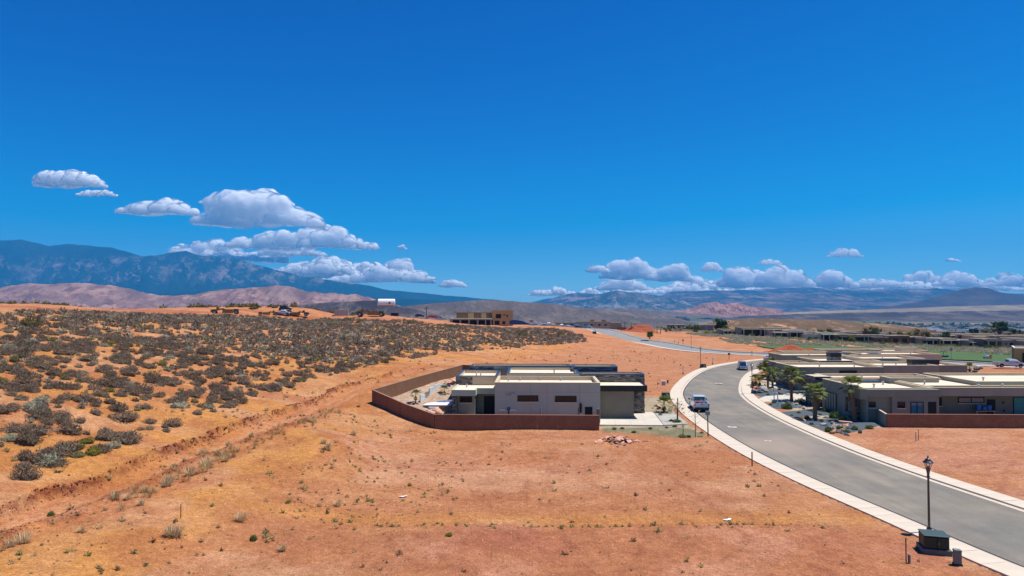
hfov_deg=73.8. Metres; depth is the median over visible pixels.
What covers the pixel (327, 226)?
cloud
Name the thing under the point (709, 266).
cloud
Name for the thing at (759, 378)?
fan palm
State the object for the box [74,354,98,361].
desert bush
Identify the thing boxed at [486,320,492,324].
window
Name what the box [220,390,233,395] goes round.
desert bush
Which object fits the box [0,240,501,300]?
pine mountain range
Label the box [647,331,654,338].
tree
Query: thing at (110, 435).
desert bush
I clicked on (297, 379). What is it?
desert bush
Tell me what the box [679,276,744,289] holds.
cloud
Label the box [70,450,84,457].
olive bush
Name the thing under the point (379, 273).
cloud
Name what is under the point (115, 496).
dry grass clump
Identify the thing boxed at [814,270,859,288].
cloud
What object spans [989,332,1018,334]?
flat roof house
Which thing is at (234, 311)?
scraper
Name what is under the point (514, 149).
sky
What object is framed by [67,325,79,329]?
desert bush
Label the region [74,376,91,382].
desert bush
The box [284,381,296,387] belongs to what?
desert bush
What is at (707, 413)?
sign post
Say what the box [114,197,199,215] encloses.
cloud
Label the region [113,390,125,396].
desert bush
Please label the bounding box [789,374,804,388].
tree
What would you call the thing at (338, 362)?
desert bush
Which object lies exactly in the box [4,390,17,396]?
desert bush
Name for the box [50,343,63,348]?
desert bush
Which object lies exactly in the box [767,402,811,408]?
gravel bed
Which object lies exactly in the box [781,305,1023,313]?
tan shelf
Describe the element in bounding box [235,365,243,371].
desert bush
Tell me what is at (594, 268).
cloud
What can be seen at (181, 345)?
desert bush
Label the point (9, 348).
desert bush
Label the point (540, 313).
grey mesa
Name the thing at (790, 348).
dirt mound
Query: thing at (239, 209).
cloud
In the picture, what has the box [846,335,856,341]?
tree
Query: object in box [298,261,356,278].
cloud
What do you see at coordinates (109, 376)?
desert bush
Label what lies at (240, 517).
dry grass clump
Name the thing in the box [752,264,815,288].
cloud
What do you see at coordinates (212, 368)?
desert bush
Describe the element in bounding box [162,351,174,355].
desert bush
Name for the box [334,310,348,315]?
site container
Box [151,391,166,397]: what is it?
desert bush
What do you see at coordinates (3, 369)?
desert bush
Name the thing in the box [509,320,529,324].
tarpaulin pile
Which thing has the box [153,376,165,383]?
desert bush
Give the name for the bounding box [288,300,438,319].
dark hogback
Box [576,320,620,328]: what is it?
long sales building
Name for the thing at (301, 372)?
desert bush
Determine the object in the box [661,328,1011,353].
sage flat
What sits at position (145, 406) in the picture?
desert bush
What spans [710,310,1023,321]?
basalt bench
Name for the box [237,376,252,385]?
desert bush
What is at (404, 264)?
cloud
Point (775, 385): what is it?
garden drive
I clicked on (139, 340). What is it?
desert bush
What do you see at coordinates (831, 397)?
garage door
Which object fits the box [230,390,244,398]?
desert bush
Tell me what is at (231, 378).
desert bush
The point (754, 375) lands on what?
fan palm
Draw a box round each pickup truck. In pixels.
[273,310,290,314]
[688,395,708,410]
[992,359,1023,367]
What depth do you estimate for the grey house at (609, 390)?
85.75 m
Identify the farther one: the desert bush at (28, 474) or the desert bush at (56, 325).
the desert bush at (56, 325)
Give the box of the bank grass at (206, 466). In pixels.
[0,406,344,550]
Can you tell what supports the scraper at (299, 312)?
on the ground at (990, 459)
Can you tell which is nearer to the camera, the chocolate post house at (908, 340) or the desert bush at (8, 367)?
the desert bush at (8, 367)
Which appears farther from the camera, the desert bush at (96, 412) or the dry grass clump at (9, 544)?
the desert bush at (96, 412)
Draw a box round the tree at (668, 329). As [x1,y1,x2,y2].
[660,326,671,331]
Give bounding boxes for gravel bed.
[754,389,804,396]
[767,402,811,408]
[781,408,834,418]
[799,416,847,429]
[841,420,879,432]
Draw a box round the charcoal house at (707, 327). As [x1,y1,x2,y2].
[667,324,713,330]
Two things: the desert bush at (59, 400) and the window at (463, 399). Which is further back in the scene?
the window at (463, 399)
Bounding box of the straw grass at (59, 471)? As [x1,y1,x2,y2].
[0,351,428,519]
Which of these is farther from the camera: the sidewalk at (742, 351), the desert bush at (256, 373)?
the sidewalk at (742, 351)
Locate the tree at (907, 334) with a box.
[895,331,912,335]
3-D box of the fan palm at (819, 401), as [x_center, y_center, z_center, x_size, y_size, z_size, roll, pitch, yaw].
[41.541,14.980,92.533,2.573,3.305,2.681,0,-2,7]
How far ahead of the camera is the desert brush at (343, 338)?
154.17 m
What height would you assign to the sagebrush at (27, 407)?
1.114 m
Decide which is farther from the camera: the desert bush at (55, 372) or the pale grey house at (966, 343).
the pale grey house at (966, 343)
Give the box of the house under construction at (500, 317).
[450,310,512,325]
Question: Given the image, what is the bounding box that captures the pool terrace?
[423,402,451,411]
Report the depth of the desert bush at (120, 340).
98.09 m
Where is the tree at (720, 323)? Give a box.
[713,317,729,329]
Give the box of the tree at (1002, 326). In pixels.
[989,320,1010,334]
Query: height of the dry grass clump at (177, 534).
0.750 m
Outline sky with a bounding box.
[0,0,1023,301]
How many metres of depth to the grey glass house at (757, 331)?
356.85 m
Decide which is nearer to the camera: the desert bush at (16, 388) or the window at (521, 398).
the desert bush at (16, 388)
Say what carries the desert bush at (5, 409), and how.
on the ground at (990, 459)
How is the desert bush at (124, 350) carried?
on the ground at (990, 459)
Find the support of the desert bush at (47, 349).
on the ground at (990, 459)
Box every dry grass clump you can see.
[4,537,19,547]
[10,528,33,543]
[76,525,87,532]
[107,489,122,499]
[122,493,132,500]
[136,498,145,505]
[139,485,150,492]
[157,472,176,483]
[159,476,172,486]
[162,522,177,536]
[163,522,185,537]
[182,466,197,475]
[194,448,207,454]
[197,456,216,465]
[220,455,231,461]
[233,509,250,521]
[275,543,287,551]
[323,440,334,449]
[333,498,342,506]
[347,429,357,435]
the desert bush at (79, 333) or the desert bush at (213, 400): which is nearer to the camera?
the desert bush at (213, 400)
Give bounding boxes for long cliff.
[676,288,1023,311]
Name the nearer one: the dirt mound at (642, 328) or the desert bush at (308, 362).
the desert bush at (308, 362)
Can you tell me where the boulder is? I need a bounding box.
[758,386,767,390]
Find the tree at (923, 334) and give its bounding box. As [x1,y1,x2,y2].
[911,328,933,336]
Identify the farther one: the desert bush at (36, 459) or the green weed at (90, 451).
the green weed at (90, 451)
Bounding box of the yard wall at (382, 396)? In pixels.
[372,365,598,430]
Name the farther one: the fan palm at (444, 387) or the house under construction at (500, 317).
the house under construction at (500, 317)
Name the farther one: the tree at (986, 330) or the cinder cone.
the cinder cone
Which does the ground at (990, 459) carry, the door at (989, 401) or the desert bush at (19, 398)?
the desert bush at (19, 398)
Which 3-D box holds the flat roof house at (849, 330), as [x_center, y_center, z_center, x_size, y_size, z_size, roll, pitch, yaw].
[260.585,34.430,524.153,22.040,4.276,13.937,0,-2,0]
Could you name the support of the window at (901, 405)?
in the long grey house at (931, 393)
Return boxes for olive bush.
[8,356,20,362]
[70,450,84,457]
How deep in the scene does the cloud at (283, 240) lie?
21745.99 m
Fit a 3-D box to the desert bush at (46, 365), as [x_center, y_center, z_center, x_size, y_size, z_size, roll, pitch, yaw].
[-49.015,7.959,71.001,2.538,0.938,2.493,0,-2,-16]
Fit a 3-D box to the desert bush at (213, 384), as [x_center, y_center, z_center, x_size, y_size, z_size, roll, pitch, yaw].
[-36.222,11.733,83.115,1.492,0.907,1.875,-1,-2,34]
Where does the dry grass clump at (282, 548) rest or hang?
on the ground at (990, 459)
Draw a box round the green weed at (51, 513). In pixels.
[46,510,55,516]
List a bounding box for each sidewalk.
[588,329,1023,367]
[594,328,992,363]
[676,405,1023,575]
[759,407,1023,511]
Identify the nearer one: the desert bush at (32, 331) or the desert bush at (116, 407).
the desert bush at (116, 407)
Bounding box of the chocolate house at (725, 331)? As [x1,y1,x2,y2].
[716,329,734,333]
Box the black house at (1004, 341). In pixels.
[969,337,1023,346]
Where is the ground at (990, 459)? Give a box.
[0,303,1023,575]
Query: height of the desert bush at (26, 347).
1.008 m
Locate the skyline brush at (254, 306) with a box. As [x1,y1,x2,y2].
[0,298,365,315]
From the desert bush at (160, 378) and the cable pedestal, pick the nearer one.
the cable pedestal
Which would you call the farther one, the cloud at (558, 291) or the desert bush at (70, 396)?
the cloud at (558, 291)
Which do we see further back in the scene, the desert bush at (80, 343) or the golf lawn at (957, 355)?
the golf lawn at (957, 355)
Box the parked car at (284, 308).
[279,306,292,309]
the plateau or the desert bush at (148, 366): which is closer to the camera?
the desert bush at (148, 366)
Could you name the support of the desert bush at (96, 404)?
on the ground at (990, 459)
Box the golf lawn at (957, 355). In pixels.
[756,345,1011,361]
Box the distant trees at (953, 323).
[675,316,1023,332]
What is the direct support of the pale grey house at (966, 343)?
on the ground at (990, 459)
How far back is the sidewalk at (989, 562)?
48.90 m
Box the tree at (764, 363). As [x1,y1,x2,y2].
[756,358,769,375]
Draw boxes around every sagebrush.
[0,433,19,441]
[2,343,17,348]
[21,400,43,412]
[32,396,49,401]
[35,452,61,466]
[77,370,89,375]
[107,440,121,448]
[170,401,189,407]
[202,403,215,408]
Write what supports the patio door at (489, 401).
in the grey house at (609, 390)
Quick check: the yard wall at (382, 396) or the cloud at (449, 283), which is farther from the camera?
the cloud at (449, 283)
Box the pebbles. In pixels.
[0,431,933,575]
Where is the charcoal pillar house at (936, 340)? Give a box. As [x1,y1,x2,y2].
[915,337,968,345]
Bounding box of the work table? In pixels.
[972,410,995,413]
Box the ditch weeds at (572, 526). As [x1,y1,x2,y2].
[269,446,825,530]
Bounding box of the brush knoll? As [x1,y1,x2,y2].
[707,319,939,332]
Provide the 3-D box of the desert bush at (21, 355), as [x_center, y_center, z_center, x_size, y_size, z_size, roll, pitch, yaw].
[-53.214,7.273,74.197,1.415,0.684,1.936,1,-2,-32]
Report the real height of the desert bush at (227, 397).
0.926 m
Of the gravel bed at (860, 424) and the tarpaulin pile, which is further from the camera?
the tarpaulin pile
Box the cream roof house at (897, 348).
[813,345,928,352]
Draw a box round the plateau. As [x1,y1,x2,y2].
[531,287,1023,303]
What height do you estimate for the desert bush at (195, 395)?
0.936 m
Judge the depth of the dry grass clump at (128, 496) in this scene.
43.44 m
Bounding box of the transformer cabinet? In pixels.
[916,529,952,556]
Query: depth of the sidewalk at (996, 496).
60.38 m
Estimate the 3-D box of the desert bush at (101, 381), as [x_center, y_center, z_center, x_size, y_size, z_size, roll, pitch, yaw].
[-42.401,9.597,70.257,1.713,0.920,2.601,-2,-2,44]
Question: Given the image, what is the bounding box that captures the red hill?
[668,302,787,315]
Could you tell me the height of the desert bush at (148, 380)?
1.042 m
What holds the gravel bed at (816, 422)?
on the ground at (990, 459)
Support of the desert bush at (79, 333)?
on the ground at (990, 459)
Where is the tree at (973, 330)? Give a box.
[969,328,978,332]
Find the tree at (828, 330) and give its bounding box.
[816,327,833,331]
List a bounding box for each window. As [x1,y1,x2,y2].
[460,396,471,402]
[470,320,476,324]
[478,320,484,324]
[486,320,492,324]
[518,395,538,402]
[554,396,576,402]
[742,330,759,335]
[773,333,786,336]
[789,333,802,336]
[821,335,830,340]
[839,337,862,341]
[845,397,847,410]
[869,402,875,407]
[897,402,905,408]
[910,402,923,413]
[923,341,936,343]
[939,397,942,406]
[940,341,955,343]
[957,397,985,403]
[985,342,1000,345]
[1013,397,1023,413]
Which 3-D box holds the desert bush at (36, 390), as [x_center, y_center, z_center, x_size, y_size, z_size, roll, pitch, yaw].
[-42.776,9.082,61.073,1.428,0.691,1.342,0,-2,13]
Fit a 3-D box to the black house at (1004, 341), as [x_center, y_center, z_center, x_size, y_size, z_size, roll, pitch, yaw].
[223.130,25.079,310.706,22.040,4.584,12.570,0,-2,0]
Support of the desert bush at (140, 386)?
on the ground at (990, 459)
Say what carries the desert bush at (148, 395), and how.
on the ground at (990, 459)
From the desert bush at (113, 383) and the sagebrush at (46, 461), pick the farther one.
the desert bush at (113, 383)
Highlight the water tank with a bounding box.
[378,299,394,312]
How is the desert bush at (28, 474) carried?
on the ground at (990, 459)
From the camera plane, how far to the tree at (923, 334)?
344.07 m
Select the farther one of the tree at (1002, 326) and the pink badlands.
the pink badlands
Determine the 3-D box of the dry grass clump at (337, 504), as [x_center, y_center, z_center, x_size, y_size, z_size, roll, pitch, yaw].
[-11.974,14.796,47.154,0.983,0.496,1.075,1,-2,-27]
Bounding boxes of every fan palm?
[410,389,421,402]
[438,385,449,394]
[653,394,672,413]
[749,373,760,385]
[752,375,766,386]
[760,367,776,388]
[764,367,779,387]
[780,366,805,400]
[801,382,826,418]
[808,388,826,409]
[838,374,863,420]
[963,362,974,371]
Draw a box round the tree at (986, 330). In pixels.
[979,327,998,333]
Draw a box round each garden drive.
[759,394,805,401]
[766,382,783,387]
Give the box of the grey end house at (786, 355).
[769,351,941,361]
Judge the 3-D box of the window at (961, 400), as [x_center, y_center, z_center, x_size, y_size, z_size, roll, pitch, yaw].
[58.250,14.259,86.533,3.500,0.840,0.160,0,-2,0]
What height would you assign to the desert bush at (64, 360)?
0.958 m
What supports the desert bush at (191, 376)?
on the ground at (990, 459)
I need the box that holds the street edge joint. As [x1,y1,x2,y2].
[683,360,1023,566]
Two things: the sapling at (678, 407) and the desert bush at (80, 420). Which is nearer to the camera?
the desert bush at (80, 420)
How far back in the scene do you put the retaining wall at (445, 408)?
87.03 m
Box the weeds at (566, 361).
[367,344,799,391]
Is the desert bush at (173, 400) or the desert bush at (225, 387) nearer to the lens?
the desert bush at (173, 400)
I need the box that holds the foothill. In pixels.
[158,291,457,306]
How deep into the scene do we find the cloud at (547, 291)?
25883.45 m
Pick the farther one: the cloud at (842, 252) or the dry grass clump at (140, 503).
the cloud at (842, 252)
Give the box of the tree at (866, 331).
[860,325,881,333]
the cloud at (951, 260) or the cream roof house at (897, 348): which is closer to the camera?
the cream roof house at (897, 348)
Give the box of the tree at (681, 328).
[674,326,684,330]
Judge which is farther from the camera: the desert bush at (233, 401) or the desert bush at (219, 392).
the desert bush at (219, 392)
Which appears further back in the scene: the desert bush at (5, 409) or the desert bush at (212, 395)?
the desert bush at (212, 395)
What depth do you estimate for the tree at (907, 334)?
398.64 m
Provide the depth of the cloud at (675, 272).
21911.36 m
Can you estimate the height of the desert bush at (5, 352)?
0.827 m
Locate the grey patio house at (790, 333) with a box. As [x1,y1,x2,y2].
[765,330,818,337]
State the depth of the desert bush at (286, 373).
98.86 m
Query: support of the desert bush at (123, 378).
on the ground at (990, 459)
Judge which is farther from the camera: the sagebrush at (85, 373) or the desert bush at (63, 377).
the sagebrush at (85, 373)
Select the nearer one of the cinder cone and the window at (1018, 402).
the window at (1018, 402)
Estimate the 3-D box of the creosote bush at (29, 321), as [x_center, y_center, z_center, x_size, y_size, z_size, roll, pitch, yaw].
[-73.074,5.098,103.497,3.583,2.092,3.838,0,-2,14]
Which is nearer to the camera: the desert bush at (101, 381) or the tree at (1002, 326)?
the desert bush at (101, 381)
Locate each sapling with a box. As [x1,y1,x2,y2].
[667,398,684,419]
[685,410,704,436]
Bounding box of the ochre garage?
[1012,346,1023,362]
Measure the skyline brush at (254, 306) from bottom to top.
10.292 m
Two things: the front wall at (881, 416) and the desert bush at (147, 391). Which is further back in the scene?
the front wall at (881, 416)
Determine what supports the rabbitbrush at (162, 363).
on the ground at (990, 459)
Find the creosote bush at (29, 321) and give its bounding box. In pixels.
[18,316,43,326]
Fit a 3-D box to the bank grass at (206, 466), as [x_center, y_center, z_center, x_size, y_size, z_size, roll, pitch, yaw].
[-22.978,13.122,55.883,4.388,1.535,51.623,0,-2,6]
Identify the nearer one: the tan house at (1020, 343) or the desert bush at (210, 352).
the desert bush at (210, 352)
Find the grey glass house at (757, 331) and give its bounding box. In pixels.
[735,327,784,335]
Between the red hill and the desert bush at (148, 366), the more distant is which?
the red hill
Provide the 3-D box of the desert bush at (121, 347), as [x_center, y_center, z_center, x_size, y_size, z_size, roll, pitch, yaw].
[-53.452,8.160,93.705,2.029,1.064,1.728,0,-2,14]
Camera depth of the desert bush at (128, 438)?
53.10 m
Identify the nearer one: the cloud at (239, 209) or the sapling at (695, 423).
the sapling at (695, 423)
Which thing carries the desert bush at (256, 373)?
on the ground at (990, 459)
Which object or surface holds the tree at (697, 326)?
on the ground at (990, 459)
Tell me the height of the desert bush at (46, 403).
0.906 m
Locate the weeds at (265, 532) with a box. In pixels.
[0,413,950,575]
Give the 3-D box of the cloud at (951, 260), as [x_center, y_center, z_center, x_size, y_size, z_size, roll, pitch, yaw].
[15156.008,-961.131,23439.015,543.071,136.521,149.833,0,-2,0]
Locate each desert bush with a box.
[0,333,14,340]
[0,348,13,354]
[0,362,12,370]
[0,364,5,372]
[0,379,18,388]
[0,403,14,413]
[0,421,28,432]
[2,385,24,391]
[3,403,21,411]
[4,345,15,350]
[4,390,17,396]
[7,340,31,347]
[9,464,42,480]
[10,348,21,354]
[10,366,25,373]
[11,362,23,366]
[13,334,30,340]
[13,375,36,384]
[13,395,29,400]
[13,461,30,469]
[14,369,37,378]
[15,427,44,445]
[16,352,29,357]
[16,422,56,435]
[16,449,36,461]
[17,343,36,350]
[17,348,34,356]
[19,384,34,391]
[23,399,49,407]
[24,355,44,363]
[24,409,51,419]
[26,328,40,333]
[27,360,54,368]
[27,387,41,392]
[28,453,45,463]
[29,404,52,414]
[35,343,49,348]
[37,446,71,458]
[38,416,55,424]
[39,354,51,359]
[40,346,50,351]
[44,366,60,375]
[44,464,56,468]
[45,331,62,335]
[47,359,60,365]
[49,409,69,418]
[50,340,66,345]
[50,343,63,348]
[50,396,65,403]
[52,322,62,327]
[52,382,70,389]
[52,457,72,466]
[53,412,75,424]
[53,439,83,452]
[56,356,71,362]
[56,421,83,434]
[57,392,76,399]
[58,375,72,379]
[59,346,74,355]
[62,370,82,376]
[64,382,82,389]
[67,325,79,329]
[68,339,83,345]
[68,341,79,347]
[71,346,82,351]
[72,394,87,402]
[74,330,88,336]
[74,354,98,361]
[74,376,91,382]
[74,417,86,423]
[76,393,95,401]
[82,345,95,349]
[83,341,96,347]
[86,330,97,335]
[88,378,109,385]
[90,400,100,406]
[90,407,102,415]
[91,388,109,396]
[91,443,112,453]
[94,364,110,372]
[95,425,120,440]
[101,373,115,378]
[102,332,118,340]
[103,369,117,375]
[103,377,123,387]
[104,397,117,403]
[107,401,128,411]
[110,358,124,363]
[110,375,130,381]
[110,410,139,421]
[113,336,125,342]
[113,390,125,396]
[115,355,131,360]
[116,429,142,445]
[118,339,131,344]
[118,344,130,349]
[118,367,137,375]
[119,348,129,353]
[119,384,135,392]
[125,364,138,370]
[125,388,143,395]
[131,382,153,390]
[134,338,145,343]
[135,360,145,365]
[139,363,154,368]
[140,403,153,409]
[142,388,151,393]
[142,392,152,398]
[142,418,156,423]
[143,375,157,382]
[144,344,157,351]
[144,370,161,378]
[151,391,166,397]
[152,349,162,355]
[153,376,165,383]
[161,345,175,349]
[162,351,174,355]
[162,417,183,427]
[163,395,186,403]
[164,376,179,386]
[168,335,177,339]
[175,341,187,347]
[175,390,190,395]
[175,393,189,400]
[176,361,188,368]
[179,369,188,375]
[182,373,196,379]
[185,356,199,363]
[189,353,203,360]
[189,369,203,374]
[190,390,202,397]
[191,381,201,385]
[192,409,202,414]
[193,375,205,383]
[194,346,207,354]
[194,387,207,390]
[206,393,218,399]
[206,397,217,402]
[207,349,215,354]
[207,366,222,371]
[207,371,220,376]
[208,381,221,387]
[209,359,226,364]
[213,353,226,359]
[213,368,225,376]
[213,387,231,394]
[218,384,229,389]
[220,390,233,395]
[220,393,234,400]
[222,401,231,407]
[223,399,240,405]
[224,375,236,380]
[225,368,234,374]
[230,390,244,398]
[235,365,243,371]
[235,398,248,403]
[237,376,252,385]
[249,371,260,375]
[250,352,261,357]
[253,382,270,390]
[255,361,265,367]
[264,359,272,365]
[268,382,282,391]
[272,359,279,364]
[280,371,292,376]
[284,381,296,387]
[292,377,300,381]
[295,369,307,375]
[302,360,312,363]
[315,364,325,371]
[335,361,345,365]
[345,363,356,367]
[379,351,388,356]
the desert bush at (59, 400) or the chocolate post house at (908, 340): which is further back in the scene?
the chocolate post house at (908, 340)
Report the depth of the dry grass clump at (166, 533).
37.98 m
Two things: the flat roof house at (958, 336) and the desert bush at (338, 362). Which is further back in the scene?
the flat roof house at (958, 336)
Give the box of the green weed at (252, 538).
[249,534,256,541]
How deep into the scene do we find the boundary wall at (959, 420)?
79.13 m
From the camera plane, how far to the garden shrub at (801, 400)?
98.60 m
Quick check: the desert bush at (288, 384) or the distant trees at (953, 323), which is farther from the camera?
the distant trees at (953, 323)
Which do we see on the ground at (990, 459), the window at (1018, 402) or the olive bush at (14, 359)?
the olive bush at (14, 359)
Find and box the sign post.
[705,411,709,435]
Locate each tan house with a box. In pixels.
[768,352,966,389]
[1016,341,1023,345]
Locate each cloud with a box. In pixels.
[32,169,107,188]
[75,190,117,196]
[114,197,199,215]
[167,239,289,263]
[189,188,324,228]
[199,249,229,255]
[212,255,275,260]
[218,226,379,251]
[240,247,326,256]
[278,257,360,275]
[279,256,426,276]
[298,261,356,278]
[320,264,435,283]
[323,224,332,230]
[352,258,416,271]
[396,273,435,279]
[397,245,407,249]
[437,280,466,287]
[527,290,561,295]
[530,286,601,294]
[585,265,609,272]
[593,277,668,290]
[599,257,657,280]
[604,282,821,293]
[645,263,693,281]
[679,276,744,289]
[700,262,722,271]
[715,266,767,288]
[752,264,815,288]
[758,259,781,264]
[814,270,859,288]
[827,248,863,257]
[827,277,1023,291]
[856,278,904,288]
[901,271,940,287]
[932,271,1023,287]
[946,258,961,261]
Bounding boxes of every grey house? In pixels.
[451,364,646,417]
[805,373,1023,421]
[960,340,977,345]
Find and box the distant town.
[678,317,1023,332]
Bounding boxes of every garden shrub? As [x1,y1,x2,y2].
[781,401,792,409]
[796,398,806,403]
[824,426,832,431]
[828,410,842,418]
[838,415,847,419]
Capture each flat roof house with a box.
[834,330,861,331]
[848,332,889,334]
[909,333,956,337]
[933,331,962,332]
[933,334,964,338]
[950,333,994,334]
[961,335,1010,338]
[980,335,1023,338]
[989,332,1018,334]
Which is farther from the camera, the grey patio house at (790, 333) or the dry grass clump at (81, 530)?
the grey patio house at (790, 333)
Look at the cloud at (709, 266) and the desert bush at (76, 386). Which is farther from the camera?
the cloud at (709, 266)
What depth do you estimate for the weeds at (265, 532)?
44.14 m
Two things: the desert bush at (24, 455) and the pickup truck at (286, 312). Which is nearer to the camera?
the desert bush at (24, 455)
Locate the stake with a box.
[905,538,906,562]
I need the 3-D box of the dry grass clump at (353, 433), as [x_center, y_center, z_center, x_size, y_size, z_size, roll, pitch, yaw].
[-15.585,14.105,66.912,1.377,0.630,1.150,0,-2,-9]
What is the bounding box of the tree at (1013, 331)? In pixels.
[1008,329,1023,334]
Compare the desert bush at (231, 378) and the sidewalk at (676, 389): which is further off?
the sidewalk at (676, 389)
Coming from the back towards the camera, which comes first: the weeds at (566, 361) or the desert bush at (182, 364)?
the weeds at (566, 361)
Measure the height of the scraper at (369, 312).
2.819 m
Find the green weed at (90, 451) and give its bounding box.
[85,445,101,455]
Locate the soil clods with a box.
[0,368,411,539]
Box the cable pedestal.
[952,548,962,566]
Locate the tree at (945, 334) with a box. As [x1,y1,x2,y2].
[940,331,952,337]
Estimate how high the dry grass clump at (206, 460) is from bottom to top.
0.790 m
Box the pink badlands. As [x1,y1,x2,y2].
[0,283,401,308]
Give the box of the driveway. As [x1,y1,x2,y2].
[600,412,687,425]
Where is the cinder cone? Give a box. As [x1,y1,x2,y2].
[864,287,1023,309]
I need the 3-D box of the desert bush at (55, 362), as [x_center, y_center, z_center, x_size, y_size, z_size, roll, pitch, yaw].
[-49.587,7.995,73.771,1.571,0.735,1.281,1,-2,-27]
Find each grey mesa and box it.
[405,300,696,328]
[591,308,720,317]
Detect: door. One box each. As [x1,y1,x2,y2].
[484,396,494,413]
[585,407,591,414]
[825,391,836,411]
[928,402,936,413]
[987,399,995,413]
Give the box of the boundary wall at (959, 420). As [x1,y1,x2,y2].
[886,414,1023,427]
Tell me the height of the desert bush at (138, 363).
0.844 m
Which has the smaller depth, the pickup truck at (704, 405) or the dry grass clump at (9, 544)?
the dry grass clump at (9, 544)
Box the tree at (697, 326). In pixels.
[693,324,700,329]
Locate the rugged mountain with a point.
(619, 300)
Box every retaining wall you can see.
[420,383,450,402]
[424,406,449,412]
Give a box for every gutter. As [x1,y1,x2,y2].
[738,369,1023,511]
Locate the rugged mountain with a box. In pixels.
[556,292,695,310]
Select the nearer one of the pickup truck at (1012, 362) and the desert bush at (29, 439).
the desert bush at (29, 439)
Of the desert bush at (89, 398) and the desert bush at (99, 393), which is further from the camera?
the desert bush at (99, 393)
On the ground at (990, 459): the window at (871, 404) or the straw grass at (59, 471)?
the straw grass at (59, 471)
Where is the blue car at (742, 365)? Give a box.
[737,361,747,369]
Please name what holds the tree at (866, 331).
on the ground at (990, 459)
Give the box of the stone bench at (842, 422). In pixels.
[838,420,853,426]
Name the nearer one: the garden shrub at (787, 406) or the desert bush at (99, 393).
the desert bush at (99, 393)
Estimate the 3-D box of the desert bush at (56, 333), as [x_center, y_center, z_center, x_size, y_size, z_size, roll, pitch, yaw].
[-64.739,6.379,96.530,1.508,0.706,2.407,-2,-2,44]
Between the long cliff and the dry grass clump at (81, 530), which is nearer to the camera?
the dry grass clump at (81, 530)
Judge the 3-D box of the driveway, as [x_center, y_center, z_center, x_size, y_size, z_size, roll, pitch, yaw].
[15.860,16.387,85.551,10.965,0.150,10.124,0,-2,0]
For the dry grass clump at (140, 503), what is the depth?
42.12 m
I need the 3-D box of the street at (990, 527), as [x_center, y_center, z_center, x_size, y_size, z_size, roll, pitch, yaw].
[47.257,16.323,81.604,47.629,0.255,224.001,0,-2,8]
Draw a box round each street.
[573,327,1023,366]
[684,360,1023,565]
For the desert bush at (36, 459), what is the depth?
45.72 m
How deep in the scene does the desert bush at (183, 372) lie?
84.09 m
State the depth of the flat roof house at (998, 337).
385.69 m
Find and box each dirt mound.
[623,325,659,332]
[764,345,803,352]
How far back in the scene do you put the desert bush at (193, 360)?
92.53 m
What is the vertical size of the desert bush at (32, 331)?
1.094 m
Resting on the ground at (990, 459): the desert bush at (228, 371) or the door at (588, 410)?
the desert bush at (228, 371)
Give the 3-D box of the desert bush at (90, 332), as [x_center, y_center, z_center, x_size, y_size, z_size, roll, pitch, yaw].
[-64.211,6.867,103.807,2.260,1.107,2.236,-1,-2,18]
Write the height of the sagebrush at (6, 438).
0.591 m
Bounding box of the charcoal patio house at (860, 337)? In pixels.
[831,334,890,341]
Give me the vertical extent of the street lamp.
5.060 m
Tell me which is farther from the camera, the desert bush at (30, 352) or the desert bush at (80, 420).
the desert bush at (30, 352)
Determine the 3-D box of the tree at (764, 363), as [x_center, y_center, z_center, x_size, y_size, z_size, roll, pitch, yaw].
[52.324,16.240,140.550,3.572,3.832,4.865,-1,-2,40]
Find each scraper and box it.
[210,307,238,313]
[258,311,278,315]
[288,310,309,315]
[355,309,384,316]
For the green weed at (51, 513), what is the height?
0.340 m
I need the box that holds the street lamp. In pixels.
[922,456,933,529]
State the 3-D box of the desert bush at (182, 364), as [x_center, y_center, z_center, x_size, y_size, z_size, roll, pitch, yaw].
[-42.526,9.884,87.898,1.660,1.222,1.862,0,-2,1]
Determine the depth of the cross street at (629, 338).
248.02 m
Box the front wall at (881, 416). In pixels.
[877,409,886,426]
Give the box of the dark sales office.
[552,322,575,326]
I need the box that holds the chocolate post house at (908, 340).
[869,335,925,344]
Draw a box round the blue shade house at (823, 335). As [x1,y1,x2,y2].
[799,332,849,340]
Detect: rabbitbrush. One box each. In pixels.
[77,436,95,443]
[104,386,115,392]
[157,359,166,365]
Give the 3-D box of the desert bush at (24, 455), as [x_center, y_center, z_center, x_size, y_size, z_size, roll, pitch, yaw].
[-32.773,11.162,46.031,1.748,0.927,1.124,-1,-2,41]
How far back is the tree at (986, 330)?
458.08 m
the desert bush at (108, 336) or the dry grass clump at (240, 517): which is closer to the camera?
the dry grass clump at (240, 517)
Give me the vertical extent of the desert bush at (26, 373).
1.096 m
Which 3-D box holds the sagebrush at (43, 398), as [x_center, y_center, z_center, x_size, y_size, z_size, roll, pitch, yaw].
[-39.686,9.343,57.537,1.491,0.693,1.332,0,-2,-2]
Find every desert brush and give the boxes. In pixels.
[0,307,588,365]
[0,325,366,444]

